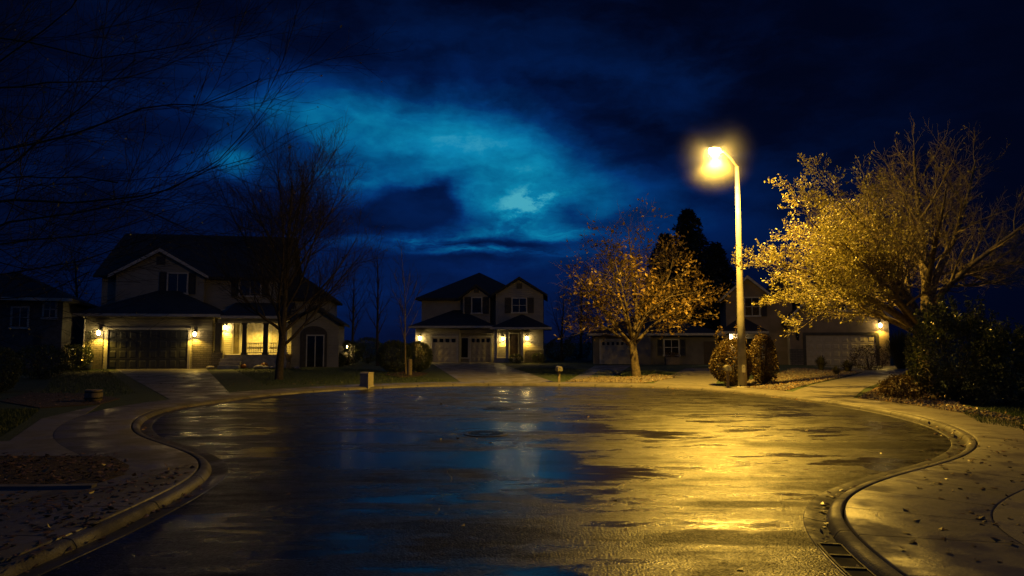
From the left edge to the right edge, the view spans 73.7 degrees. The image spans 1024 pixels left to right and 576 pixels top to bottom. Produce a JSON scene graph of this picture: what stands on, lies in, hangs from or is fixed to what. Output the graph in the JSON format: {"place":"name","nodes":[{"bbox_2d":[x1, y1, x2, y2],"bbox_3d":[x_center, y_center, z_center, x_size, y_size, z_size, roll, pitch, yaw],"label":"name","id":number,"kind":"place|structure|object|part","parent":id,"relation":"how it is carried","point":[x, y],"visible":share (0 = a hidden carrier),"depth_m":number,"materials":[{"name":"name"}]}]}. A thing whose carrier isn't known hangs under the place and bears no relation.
{"place":"outdoors","nodes":[
{"label":"outdoors","id":0,"kind":"place"},
{"bbox_2d":[0,489,55,508],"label":"driveway","id":1,"kind":"structure","parent":0,"point":[27,495],"depth_m":7.62,"materials":[{"name":"concrete"}]},
{"bbox_2d":[0,405,98,455],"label":"driveway","id":2,"kind":"structure","parent":0,"point":[37,438],"depth_m":11.72,"materials":[{"name":"concrete"}]},
{"bbox_2d":[116,369,228,398],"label":"driveway","id":3,"kind":"structure","parent":0,"point":[201,381],"depth_m":28.38,"materials":[{"name":"concrete"}]},
{"bbox_2d":[431,362,552,381],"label":"driveway","id":4,"kind":"structure","parent":0,"point":[473,371],"depth_m":36.23,"materials":[{"name":"concrete"}]},
{"bbox_2d":[41,386,950,575],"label":"road","id":5,"kind":"structure","parent":0,"point":[387,488],"depth_m":8.65,"materials":[{"name":"grey asphalt"}]},
{"bbox_2d":[464,430,507,436],"bbox_3d":[-0.499,2.804,13.110,0.860,0.039,0.860,2,-5,-23],"label":"manhole","id":6,"kind":"object","parent":5,"relation":"on","point":[486,433],"visible":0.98,"depth_m":13.06,"materials":[{"name":"metal"}]},
{"bbox_2d":[0,384,976,575],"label":"kerb","id":7,"kind":"structure","parent":5,"relation":"on","point":[853,544],"depth_m":7.72,"materials":[{"name":"concrete"}]},
{"bbox_2d":[817,542,875,575],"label":"storm drain","id":8,"kind":"object","parent":7,"relation":"in","point":[843,558],"visible":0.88,"depth_m":5.57,"materials":[{"name":"metal"}]},
{"bbox_2d":[17,386,965,575],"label":"gutter","id":9,"kind":"object","parent":5,"relation":"on","point":[813,518],"visible":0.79,"depth_m":7.73,"materials":[{"name":"concrete"}]},
{"bbox_2d":[482,407,514,409],"bbox_3d":[-0.350,3.173,17.947,0.860,0.039,0.860,2,-5,-23],"label":"manhole","id":10,"kind":"object","parent":5,"relation":"on","point":[498,408],"visible":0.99,"depth_m":17.82,"materials":[{"name":"metal"}]},
{"bbox_2d":[0,381,1023,575],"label":"sidewalk","id":11,"kind":"structure","parent":0,"point":[878,520],"depth_m":7.66,"materials":[{"name":"concrete"}]},
{"bbox_2d":[359,372,373,388],"bbox_3d":[-5.411,3.370,25.438,0.434,0.783,0.350,-2,-5,28],"label":"utility cabinet","id":12,"kind":"object","parent":11,"relation":"on","point":[366,379],"visible":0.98,"depth_m":25.30,"materials":[{"name":"metal"}]},
{"bbox_3d":[-5.488,3.381,25.291,0.280,0.300,0.021,-2,-5,28],"label":"door","id":13,"kind":"part","parent":12,"relation":"part of","materials":[{"name":"grey metal"}]},
{"bbox_2d":[0,368,1023,572],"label":"fallen leaves","id":14,"kind":"object","parent":11,"relation":"on","point":[51,536],"visible":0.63,"depth_m":8.32,"materials":[{"name":"brown plant"}]},
{"bbox_2d":[555,366,562,381],"bbox_3d":[1.939,3.585,28.042,0.219,0.751,0.535,1,-4,-8],"label":"mailbox","id":15,"kind":"object","parent":11,"relation":"on","point":[558,369],"visible":0.97,"depth_m":27.99,"materials":[{"name":"metal"}]},
{"bbox_2d":[723,365,731,387],"bbox_3d":[7.820,3.250,24.714,0.219,0.914,0.535,-1,-4,8],"label":"mailbox","id":16,"kind":"object","parent":11,"relation":"on","point":[727,369],"visible":0.96,"depth_m":24.67,"materials":[{"name":"metal"}]},
{"bbox_2d":[709,146,747,387],"bbox_3d":[7.773,-0.661,24.542,0.400,8.686,2.231,-4,-6,44],"label":"street lamp","id":17,"kind":"object","parent":11,"relation":"on","point":[741,337],"visible":0.98,"depth_m":25.02,"materials":[{"name":"metal"}]},
{"bbox_2d":[0,354,1023,440],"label":"lawn","id":18,"kind":"structure","parent":0,"point":[238,379],"depth_m":29.28,"materials":[{"name":"green plant"}]},
{"bbox_2d":[0,346,23,391],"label":"edge bush","id":19,"kind":"object","parent":18,"relation":"on","point":[14,375],"visible":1,"depth_m":22.63,"materials":[{"name":"green plant"}]},
{"bbox_2d":[12,343,71,378],"bbox_3d":[-21.216,3.311,30.689,2.406,1.629,2.232,0,-4,0],"label":"hedge bush","id":20,"kind":"object","parent":18,"relation":"on","point":[51,350],"visible":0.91,"depth_m":30.50,"materials":[{"name":"green plant"}]},
{"bbox_2d":[0,483,96,489],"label":"bed edging","id":21,"kind":"object","parent":18,"relation":"on","point":[40,486],"visible":0.67,"depth_m":7.92,"materials":[{"name":"concrete"}]},
{"bbox_2d":[0,271,97,372],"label":"house","id":22,"kind":"structure","parent":18,"relation":"on","point":[60,336],"depth_m":37.36,"materials":[{"name":"grey"}]},
{"bbox_2d":[8,306,29,328],"bbox_3d":[-26.602,1.597,36.899,0.952,1.229,0.130,2,-5,-24],"label":"window","id":23,"kind":"structure","parent":22,"relation":"in","point":[16,309],"depth_m":36.90,"materials":[{"name":"black glass"}]},
{"bbox_2d":[32,333,40,371],"bbox_3d":[-25.846,3.506,37.097,0.350,2.083,0.120,2,-5,-24],"label":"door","id":24,"kind":"structure","parent":22,"relation":"in","point":[36,340],"depth_m":37.11,"materials":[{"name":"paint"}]},
{"bbox_2d":[40,301,57,319],"bbox_3d":[-25.372,1.183,37.480,0.797,1.099,0.130,2,-5,-24],"label":"window","id":25,"kind":"structure","parent":22,"relation":"in","point":[45,310],"depth_m":37.47,"materials":[{"name":"black glass"}]},
{"bbox_2d":[0,393,119,407],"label":"planting bed","id":26,"kind":"object","parent":18,"relation":"on","point":[46,403],"visible":0.86,"depth_m":19.33,"materials":[{"name":"brown soil"}]},
{"bbox_2d":[84,389,102,401],"bbox_3d":[-11.775,3.038,19.211,0.472,0.360,0.472,0,-4,0],"label":"planter","id":27,"kind":"object","parent":26,"relation":"on","point":[93,394],"visible":0.95,"depth_m":19.04,"materials":[{"name":"brown wood"}]},
{"bbox_2d":[0,456,128,483],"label":"planting bed","id":28,"kind":"object","parent":18,"relation":"on","point":[54,465],"visible":0.53,"depth_m":9.03,"materials":[{"name":"brown soil"}]},
{"bbox_2d":[47,225,101,306],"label":"lane tree","id":29,"kind":"object","parent":18,"relation":"on","point":[76,285],"visible":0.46,"depth_m":48.42,"materials":[{"name":"brown plant"}]},
{"bbox_2d":[61,343,93,370],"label":"hedge bush","id":30,"kind":"object","parent":18,"relation":"on","point":[76,348],"visible":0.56,"depth_m":38.65,"materials":[{"name":"green plant"}]},
{"bbox_2d":[0,0,410,357],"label":"overhanging tree","id":31,"kind":"object","parent":18,"relation":"on","point":[33,145],"visible":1,"depth_m":10.86,"materials":[{"name":"brown plant"}]},
{"bbox_2d":[72,233,349,369],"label":"house","id":32,"kind":"structure","parent":18,"relation":"on","point":[217,332],"depth_m":43.20,"materials":[{"name":"paint"}]},
{"bbox_2d":[107,330,187,368],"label":"garage door","id":33,"kind":"structure","parent":32,"relation":"in","point":[123,353],"depth_m":40.81,"materials":[{"name":"paint"}]},
{"bbox_2d":[166,272,188,294],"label":"window","id":34,"kind":"structure","parent":32,"relation":"in","point":[182,281],"depth_m":44.19,"materials":[{"name":"black glass"}]},
{"bbox_2d":[233,323,239,353],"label":"door","id":35,"kind":"structure","parent":32,"relation":"in","point":[236,325],"depth_m":43.83,"materials":[{"name":"beige metal"}]},
{"bbox_2d":[237,280,261,296],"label":"window","id":36,"kind":"structure","parent":32,"relation":"in","point":[248,290],"depth_m":45.48,"materials":[{"name":"black glass"}]},
{"bbox_2d":[247,323,262,346],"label":"window","id":37,"kind":"structure","parent":32,"relation":"in","point":[255,330],"depth_m":44.06,"materials":[{"name":"yellow glass"}]},
{"bbox_2d":[269,323,278,346],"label":"window","id":38,"kind":"structure","parent":32,"relation":"in","point":[274,335],"depth_m":44.26,"materials":[{"name":"yellow glass"}]},
{"bbox_2d":[306,335,324,366],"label":"window","id":39,"kind":"structure","parent":32,"relation":"in","point":[314,343],"depth_m":43.18,"materials":[{"name":"black glass"}]},
{"bbox_2d":[253,365,262,368],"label":"garden rock","id":40,"kind":"object","parent":18,"relation":"on","point":[258,367],"visible":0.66,"depth_m":40.60,"materials":[{"name":"grey stone"}]},
{"bbox_2d":[172,100,394,379],"bbox_3d":[-10.047,-2.163,30.618,8.289,12.722,10.098,-1,-5,16],"label":"bare tree","id":41,"kind":"object","parent":18,"relation":"on","point":[284,285],"visible":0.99,"depth_m":30.15,"materials":[{"name":"brown plant"}]},
{"bbox_2d":[285,354,292,368],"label":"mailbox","id":42,"kind":"object","parent":18,"relation":"on","point":[288,357],"visible":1,"depth_m":41.30,"materials":[{"name":"black metal"}]},
{"bbox_2d":[344,340,354,363],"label":"bush","id":43,"kind":"object","parent":18,"relation":"on","point":[352,355],"visible":0.28,"depth_m":50.05,"materials":[{"name":"green plant"}]},
{"bbox_2d":[331,261,375,341],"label":"garden tree","id":44,"kind":"object","parent":18,"relation":"on","point":[353,309],"visible":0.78,"depth_m":51.84,"materials":[{"name":"brown plant"}]},
{"bbox_2d":[342,340,365,364],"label":"hedge bush","id":45,"kind":"object","parent":18,"relation":"on","point":[357,357],"visible":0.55,"depth_m":47.52,"materials":[{"name":"green plant"}]},
{"bbox_2d":[354,337,381,362],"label":"hedge bush","id":46,"kind":"object","parent":18,"relation":"on","point":[367,352],"visible":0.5,"depth_m":50.40,"materials":[{"name":"green plant"}]},
{"bbox_2d":[363,230,393,365],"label":"slender tree","id":47,"kind":"object","parent":18,"relation":"on","point":[377,326],"visible":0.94,"depth_m":46.13,"materials":[{"name":"brown plant"}]},
{"bbox_2d":[376,339,413,371],"bbox_3d":[-6.335,3.681,36.926,2.015,1.825,1.972,0,-4,0],"label":"round bush","id":48,"kind":"object","parent":18,"relation":"on","point":[383,361],"visible":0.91,"depth_m":36.52,"materials":[{"name":"green plant"}]},
{"bbox_2d":[383,372,427,377],"bbox_3d":[-5.375,4.371,34.562,2.055,0.050,6.058,0,-4,0],"label":"planting bed","id":49,"kind":"object","parent":18,"relation":"on","point":[413,373],"visible":0.44,"depth_m":33.90,"materials":[{"name":"brown soil"}]},
{"bbox_2d":[385,238,428,373],"bbox_3d":[-5.366,0.922,34.593,2.180,7.162,2.475,-1,-5,16],"label":"young tree","id":50,"kind":"object","parent":49,"relation":"on","point":[404,333],"visible":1,"depth_m":34.33,"materials":[{"name":"brown plant"}]},
{"bbox_2d":[407,359,411,374],"bbox_3d":[-4.977,3.871,33.238,0.230,0.810,0.219,0,-4,0],"label":"trunk guard","id":51,"kind":"object","parent":49,"relation":"on","point":[409,368],"visible":0.9,"depth_m":33.16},
{"bbox_2d":[403,341,432,371],"bbox_3d":[-5.179,3.760,37.549,1.717,1.759,1.719,0,-4,0],"label":"round bush","id":52,"kind":"object","parent":18,"relation":"on","point":[426,363],"visible":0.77,"depth_m":37.23,"materials":[{"name":"green plant"}]},
{"bbox_2d":[408,273,551,362],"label":"house","id":53,"kind":"structure","parent":18,"relation":"on","point":[478,317],"depth_m":53.61,"materials":[{"name":"beige paint"}]},
{"bbox_2d":[432,337,456,361],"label":"garage door","id":54,"kind":"structure","parent":53,"relation":"in","point":[443,348],"depth_m":52.83,"materials":[{"name":"beige paint"}]},
{"bbox_2d":[461,337,469,358],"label":"door","id":55,"kind":"structure","parent":53,"relation":"in","point":[464,340],"depth_m":53.64,"materials":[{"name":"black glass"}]},
{"bbox_2d":[470,297,482,313],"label":"window","id":56,"kind":"structure","parent":53,"relation":"in","point":[476,302],"depth_m":54.85,"materials":[{"name":"black glass"}]},
{"bbox_2d":[471,337,490,361],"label":"garage door","id":57,"kind":"structure","parent":53,"relation":"in","point":[480,346],"depth_m":53.58,"materials":[{"name":"beige paint"}]},
{"bbox_2d":[510,334,517,357],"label":"door","id":58,"kind":"structure","parent":53,"relation":"in","point":[513,337],"depth_m":53.44,"materials":[{"name":"paint"}]},
{"bbox_2d":[511,297,527,313],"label":"window","id":59,"kind":"structure","parent":53,"relation":"in","point":[519,304],"depth_m":53.67,"materials":[{"name":"black glass"}]},
{"bbox_2d":[508,353,522,363],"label":"bush","id":60,"kind":"object","parent":18,"relation":"on","point":[518,357],"visible":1,"depth_m":50.51,"materials":[{"name":"green plant"}]},
{"bbox_2d":[532,352,545,362],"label":"bush","id":61,"kind":"object","parent":18,"relation":"on","point":[538,358],"visible":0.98,"depth_m":51.09,"materials":[{"name":"green plant"}]},
{"bbox_2d":[544,336,575,360],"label":"hedge bush","id":62,"kind":"object","parent":18,"relation":"on","point":[552,356],"visible":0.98,"depth_m":56.46,"materials":[{"name":"green plant"}]},
{"bbox_2d":[545,271,575,360],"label":"back tree","id":63,"kind":"object","parent":18,"relation":"on","point":[562,317],"visible":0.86,"depth_m":57.91,"materials":[{"name":"brown plant"}]},
{"bbox_2d":[564,263,595,357],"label":"yard tree","id":64,"kind":"object","parent":18,"relation":"on","point":[580,318],"visible":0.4,"depth_m":65.74,"materials":[{"name":"brown plant"}]},
{"bbox_2d":[566,376,674,382],"bbox_3d":[5.313,4.078,30.724,3.218,0.050,7.519,-2,-5,29],"label":"planting bed","id":65,"kind":"object","parent":18,"relation":"on","point":[626,382],"visible":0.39,"depth_m":27.78,"materials":[{"name":"brown soil"}]},
{"bbox_2d":[553,194,735,376],"bbox_3d":[5.960,-0.017,32.135,8.715,8.567,7.503,0,-4,0],"label":"autumn tree","id":66,"kind":"object","parent":65,"relation":"on","point":[631,340],"visible":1,"depth_m":31.51,"materials":[{"name":"brown plant"}]},
{"bbox_2d":[633,233,675,316],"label":"conifer tree","id":67,"kind":"object","parent":18,"relation":"on","point":[652,256],"visible":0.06,"depth_m":72.19,"materials":[{"name":"green plant"}]},
{"bbox_2d":[587,314,724,364],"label":"house","id":68,"kind":"structure","parent":18,"relation":"on","point":[693,345],"depth_m":48.56,"materials":[{"name":"beige paint"}]},
{"bbox_2d":[601,341,629,363],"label":"garage door","id":69,"kind":"structure","parent":68,"relation":"in","point":[612,352],"depth_m":48.95,"materials":[{"name":"beige paint"}]},
{"bbox_2d":[663,339,680,355],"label":"window","id":70,"kind":"structure","parent":68,"relation":"in","point":[669,345],"depth_m":48.50,"materials":[{"name":"black glass"}]},
{"bbox_2d":[704,341,714,363],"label":"door","id":71,"kind":"structure","parent":68,"relation":"in","point":[708,345],"depth_m":48.24,"materials":[{"name":"paint"}]},
{"bbox_2d":[665,352,679,364],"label":"flower box","id":72,"kind":"object","parent":18,"relation":"on","point":[671,359],"visible":1,"depth_m":47.79,"materials":[{"name":"brown wood"}]},
{"bbox_2d":[645,208,728,344],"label":"conifer tree","id":73,"kind":"object","parent":18,"relation":"on","point":[683,226],"visible":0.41,"depth_m":63.25,"materials":[{"name":"green plant"}]},
{"bbox_2d":[704,241,736,354],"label":"conifer tree","id":74,"kind":"object","parent":18,"relation":"on","point":[717,250],"visible":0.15,"depth_m":69.61,"materials":[{"name":"green plant"}]},
{"bbox_2d":[733,368,856,390],"bbox_3d":[13.991,4.189,32.170,3.831,0.050,20.401,-2,-5,29],"label":"planting bed","id":75,"kind":"object","parent":18,"relation":"on","point":[808,380],"visible":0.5,"depth_m":28.18,"materials":[{"name":"brown plant"}]},
{"bbox_2d":[708,322,753,385],"bbox_3d":[8.355,2.506,26.014,1.742,2.506,1.809,0,-4,0],"label":"leafy bush","id":76,"kind":"object","parent":75,"relation":"on","point":[721,348],"visible":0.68,"depth_m":25.72,"materials":[{"name":"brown plant"}]},
{"bbox_2d":[749,326,779,383],"bbox_3d":[9.877,2.640,26.898,1.159,2.369,1.174,0,-4,0],"label":"leafy bush","id":77,"kind":"object","parent":75,"relation":"on","point":[765,376],"visible":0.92,"depth_m":26.63,"materials":[{"name":"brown plant"}]},
{"bbox_2d":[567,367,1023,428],"bbox_3d":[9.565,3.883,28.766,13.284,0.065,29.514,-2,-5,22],"label":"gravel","id":78,"kind":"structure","parent":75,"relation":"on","point":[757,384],"depth_m":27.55,"materials":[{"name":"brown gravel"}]},
{"bbox_2d":[812,355,827,369],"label":"ornamental grass","id":79,"kind":"object","parent":75,"relation":"on","point":[820,362],"depth_m":38.31,"materials":[{"name":"green plant"}]},
{"bbox_2d":[831,366,841,373],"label":"ornamental grass","id":80,"kind":"object","parent":75,"relation":"on","point":[835,369],"depth_m":33.90,"materials":[{"name":"green plant"}]},
{"bbox_2d":[837,359,855,370],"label":"ornamental grass","id":81,"kind":"object","parent":75,"relation":"on","point":[846,364],"depth_m":36.73,"materials":[{"name":"green plant"}]},
{"bbox_2d":[715,274,892,365],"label":"house","id":82,"kind":"structure","parent":18,"relation":"on","point":[832,341],"depth_m":46.95,"materials":[{"name":"beige paint"}]},
{"bbox_2d":[734,337,762,358],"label":"window","id":83,"kind":"structure","parent":82,"relation":"in","point":[749,339],"depth_m":48.82,"materials":[{"name":"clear glass"}]},
{"bbox_2d":[744,297,760,316],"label":"window","id":84,"kind":"structure","parent":82,"relation":"in","point":[750,310],"depth_m":48.98,"materials":[{"name":"black glass"}]},
{"bbox_2d":[808,292,829,313],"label":"window","id":85,"kind":"structure","parent":82,"relation":"in","point":[816,292],"depth_m":46.79,"materials":[{"name":"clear glass"}]},
{"bbox_2d":[806,335,876,365],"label":"garage door","id":86,"kind":"structure","parent":82,"relation":"in","point":[835,350],"depth_m":46.32,"materials":[{"name":"beige paint"}]},
{"bbox_2d":[833,289,858,311],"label":"window","id":87,"kind":"structure","parent":82,"relation":"in","point":[847,309],"depth_m":46.38,"materials":[{"name":"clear glass"}]},
{"bbox_2d":[847,341,890,370],"bbox_3d":[20.556,3.924,39.350,2.373,1.712,2.408,3,-5,-32],"label":"bed shrub","id":88,"kind":"object","parent":18,"relation":"on","point":[868,367],"visible":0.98,"depth_m":39.20,"materials":[{"name":"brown plant"}]},
{"bbox_2d":[731,115,1023,391],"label":"spreading tree","id":89,"kind":"object","parent":18,"relation":"on","point":[871,258],"visible":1,"depth_m":22.40,"materials":[{"name":"yellow plant"}]},
{"bbox_2d":[858,383,1023,429],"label":"planting bed","id":90,"kind":"object","parent":18,"relation":"on","point":[931,406],"visible":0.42,"depth_m":17.92,"materials":[{"name":"brown soil"}]},
{"bbox_2d":[873,372,932,398],"bbox_3d":[11.583,2.848,20.095,1.656,0.931,1.584,0,-4,0],"label":"shrub","id":91,"kind":"object","parent":90,"relation":"on","point":[886,383],"visible":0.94,"depth_m":19.92,"materials":[{"name":"brown plant"}]},
{"bbox_2d":[902,292,1012,401],"bbox_3d":[12.604,1.696,19.478,2.725,3.149,2.511,0,-4,0],"label":"tall shrub","id":92,"kind":"object","parent":90,"relation":"on","point":[939,324],"visible":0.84,"depth_m":19.10,"materials":[{"name":"green plant"}]},
{"bbox_2d":[967,315,1023,406],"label":"tall shrub","id":93,"kind":"object","parent":18,"relation":"on","point":[1000,336],"visible":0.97,"depth_m":17.96,"materials":[{"name":"green plant"}]},
{"bbox_2d":[0,0,1023,342],"label":"sky","id":94,"kind":"structure","parent":0,"point":[486,142],"materials":[{"name":"blue"}]},
{"bbox_2d":[131,343,1023,520],"bbox_3d":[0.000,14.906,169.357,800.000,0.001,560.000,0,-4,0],"label":"ground","id":95,"kind":"structure","parent":0,"point":[371,345],"depth_m":144.14,"materials":[{"name":"plant"}]},
{"bbox_2d":[569,365,630,380],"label":"driveway","id":96,"kind":"structure","parent":0,"point":[598,368],"depth_m":39.92,"materials":[{"name":"concrete"}]},
{"bbox_2d":[655,368,720,385],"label":"driveway","id":97,"kind":"structure","parent":0,"point":[696,376],"depth_m":30.59,"materials":[{"name":"concrete"}]},
{"bbox_2d":[793,366,907,397],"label":"driveway","id":98,"kind":"structure","parent":0,"point":[852,386],"depth_m":27.07,"materials":[{"name":"concrete"}]},
{"bbox_2d":[878,329,912,368],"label":"bush","id":99,"kind":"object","parent":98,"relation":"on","point":[894,347],"depth_m":40.86,"materials":[{"name":"green plant"}]},
{"bbox_2d":[993,490,1023,544],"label":"driveway","id":100,"kind":"structure","parent":0,"point":[1012,509],"depth_m":6.67,"materials":[{"name":"concrete"}]}
]}

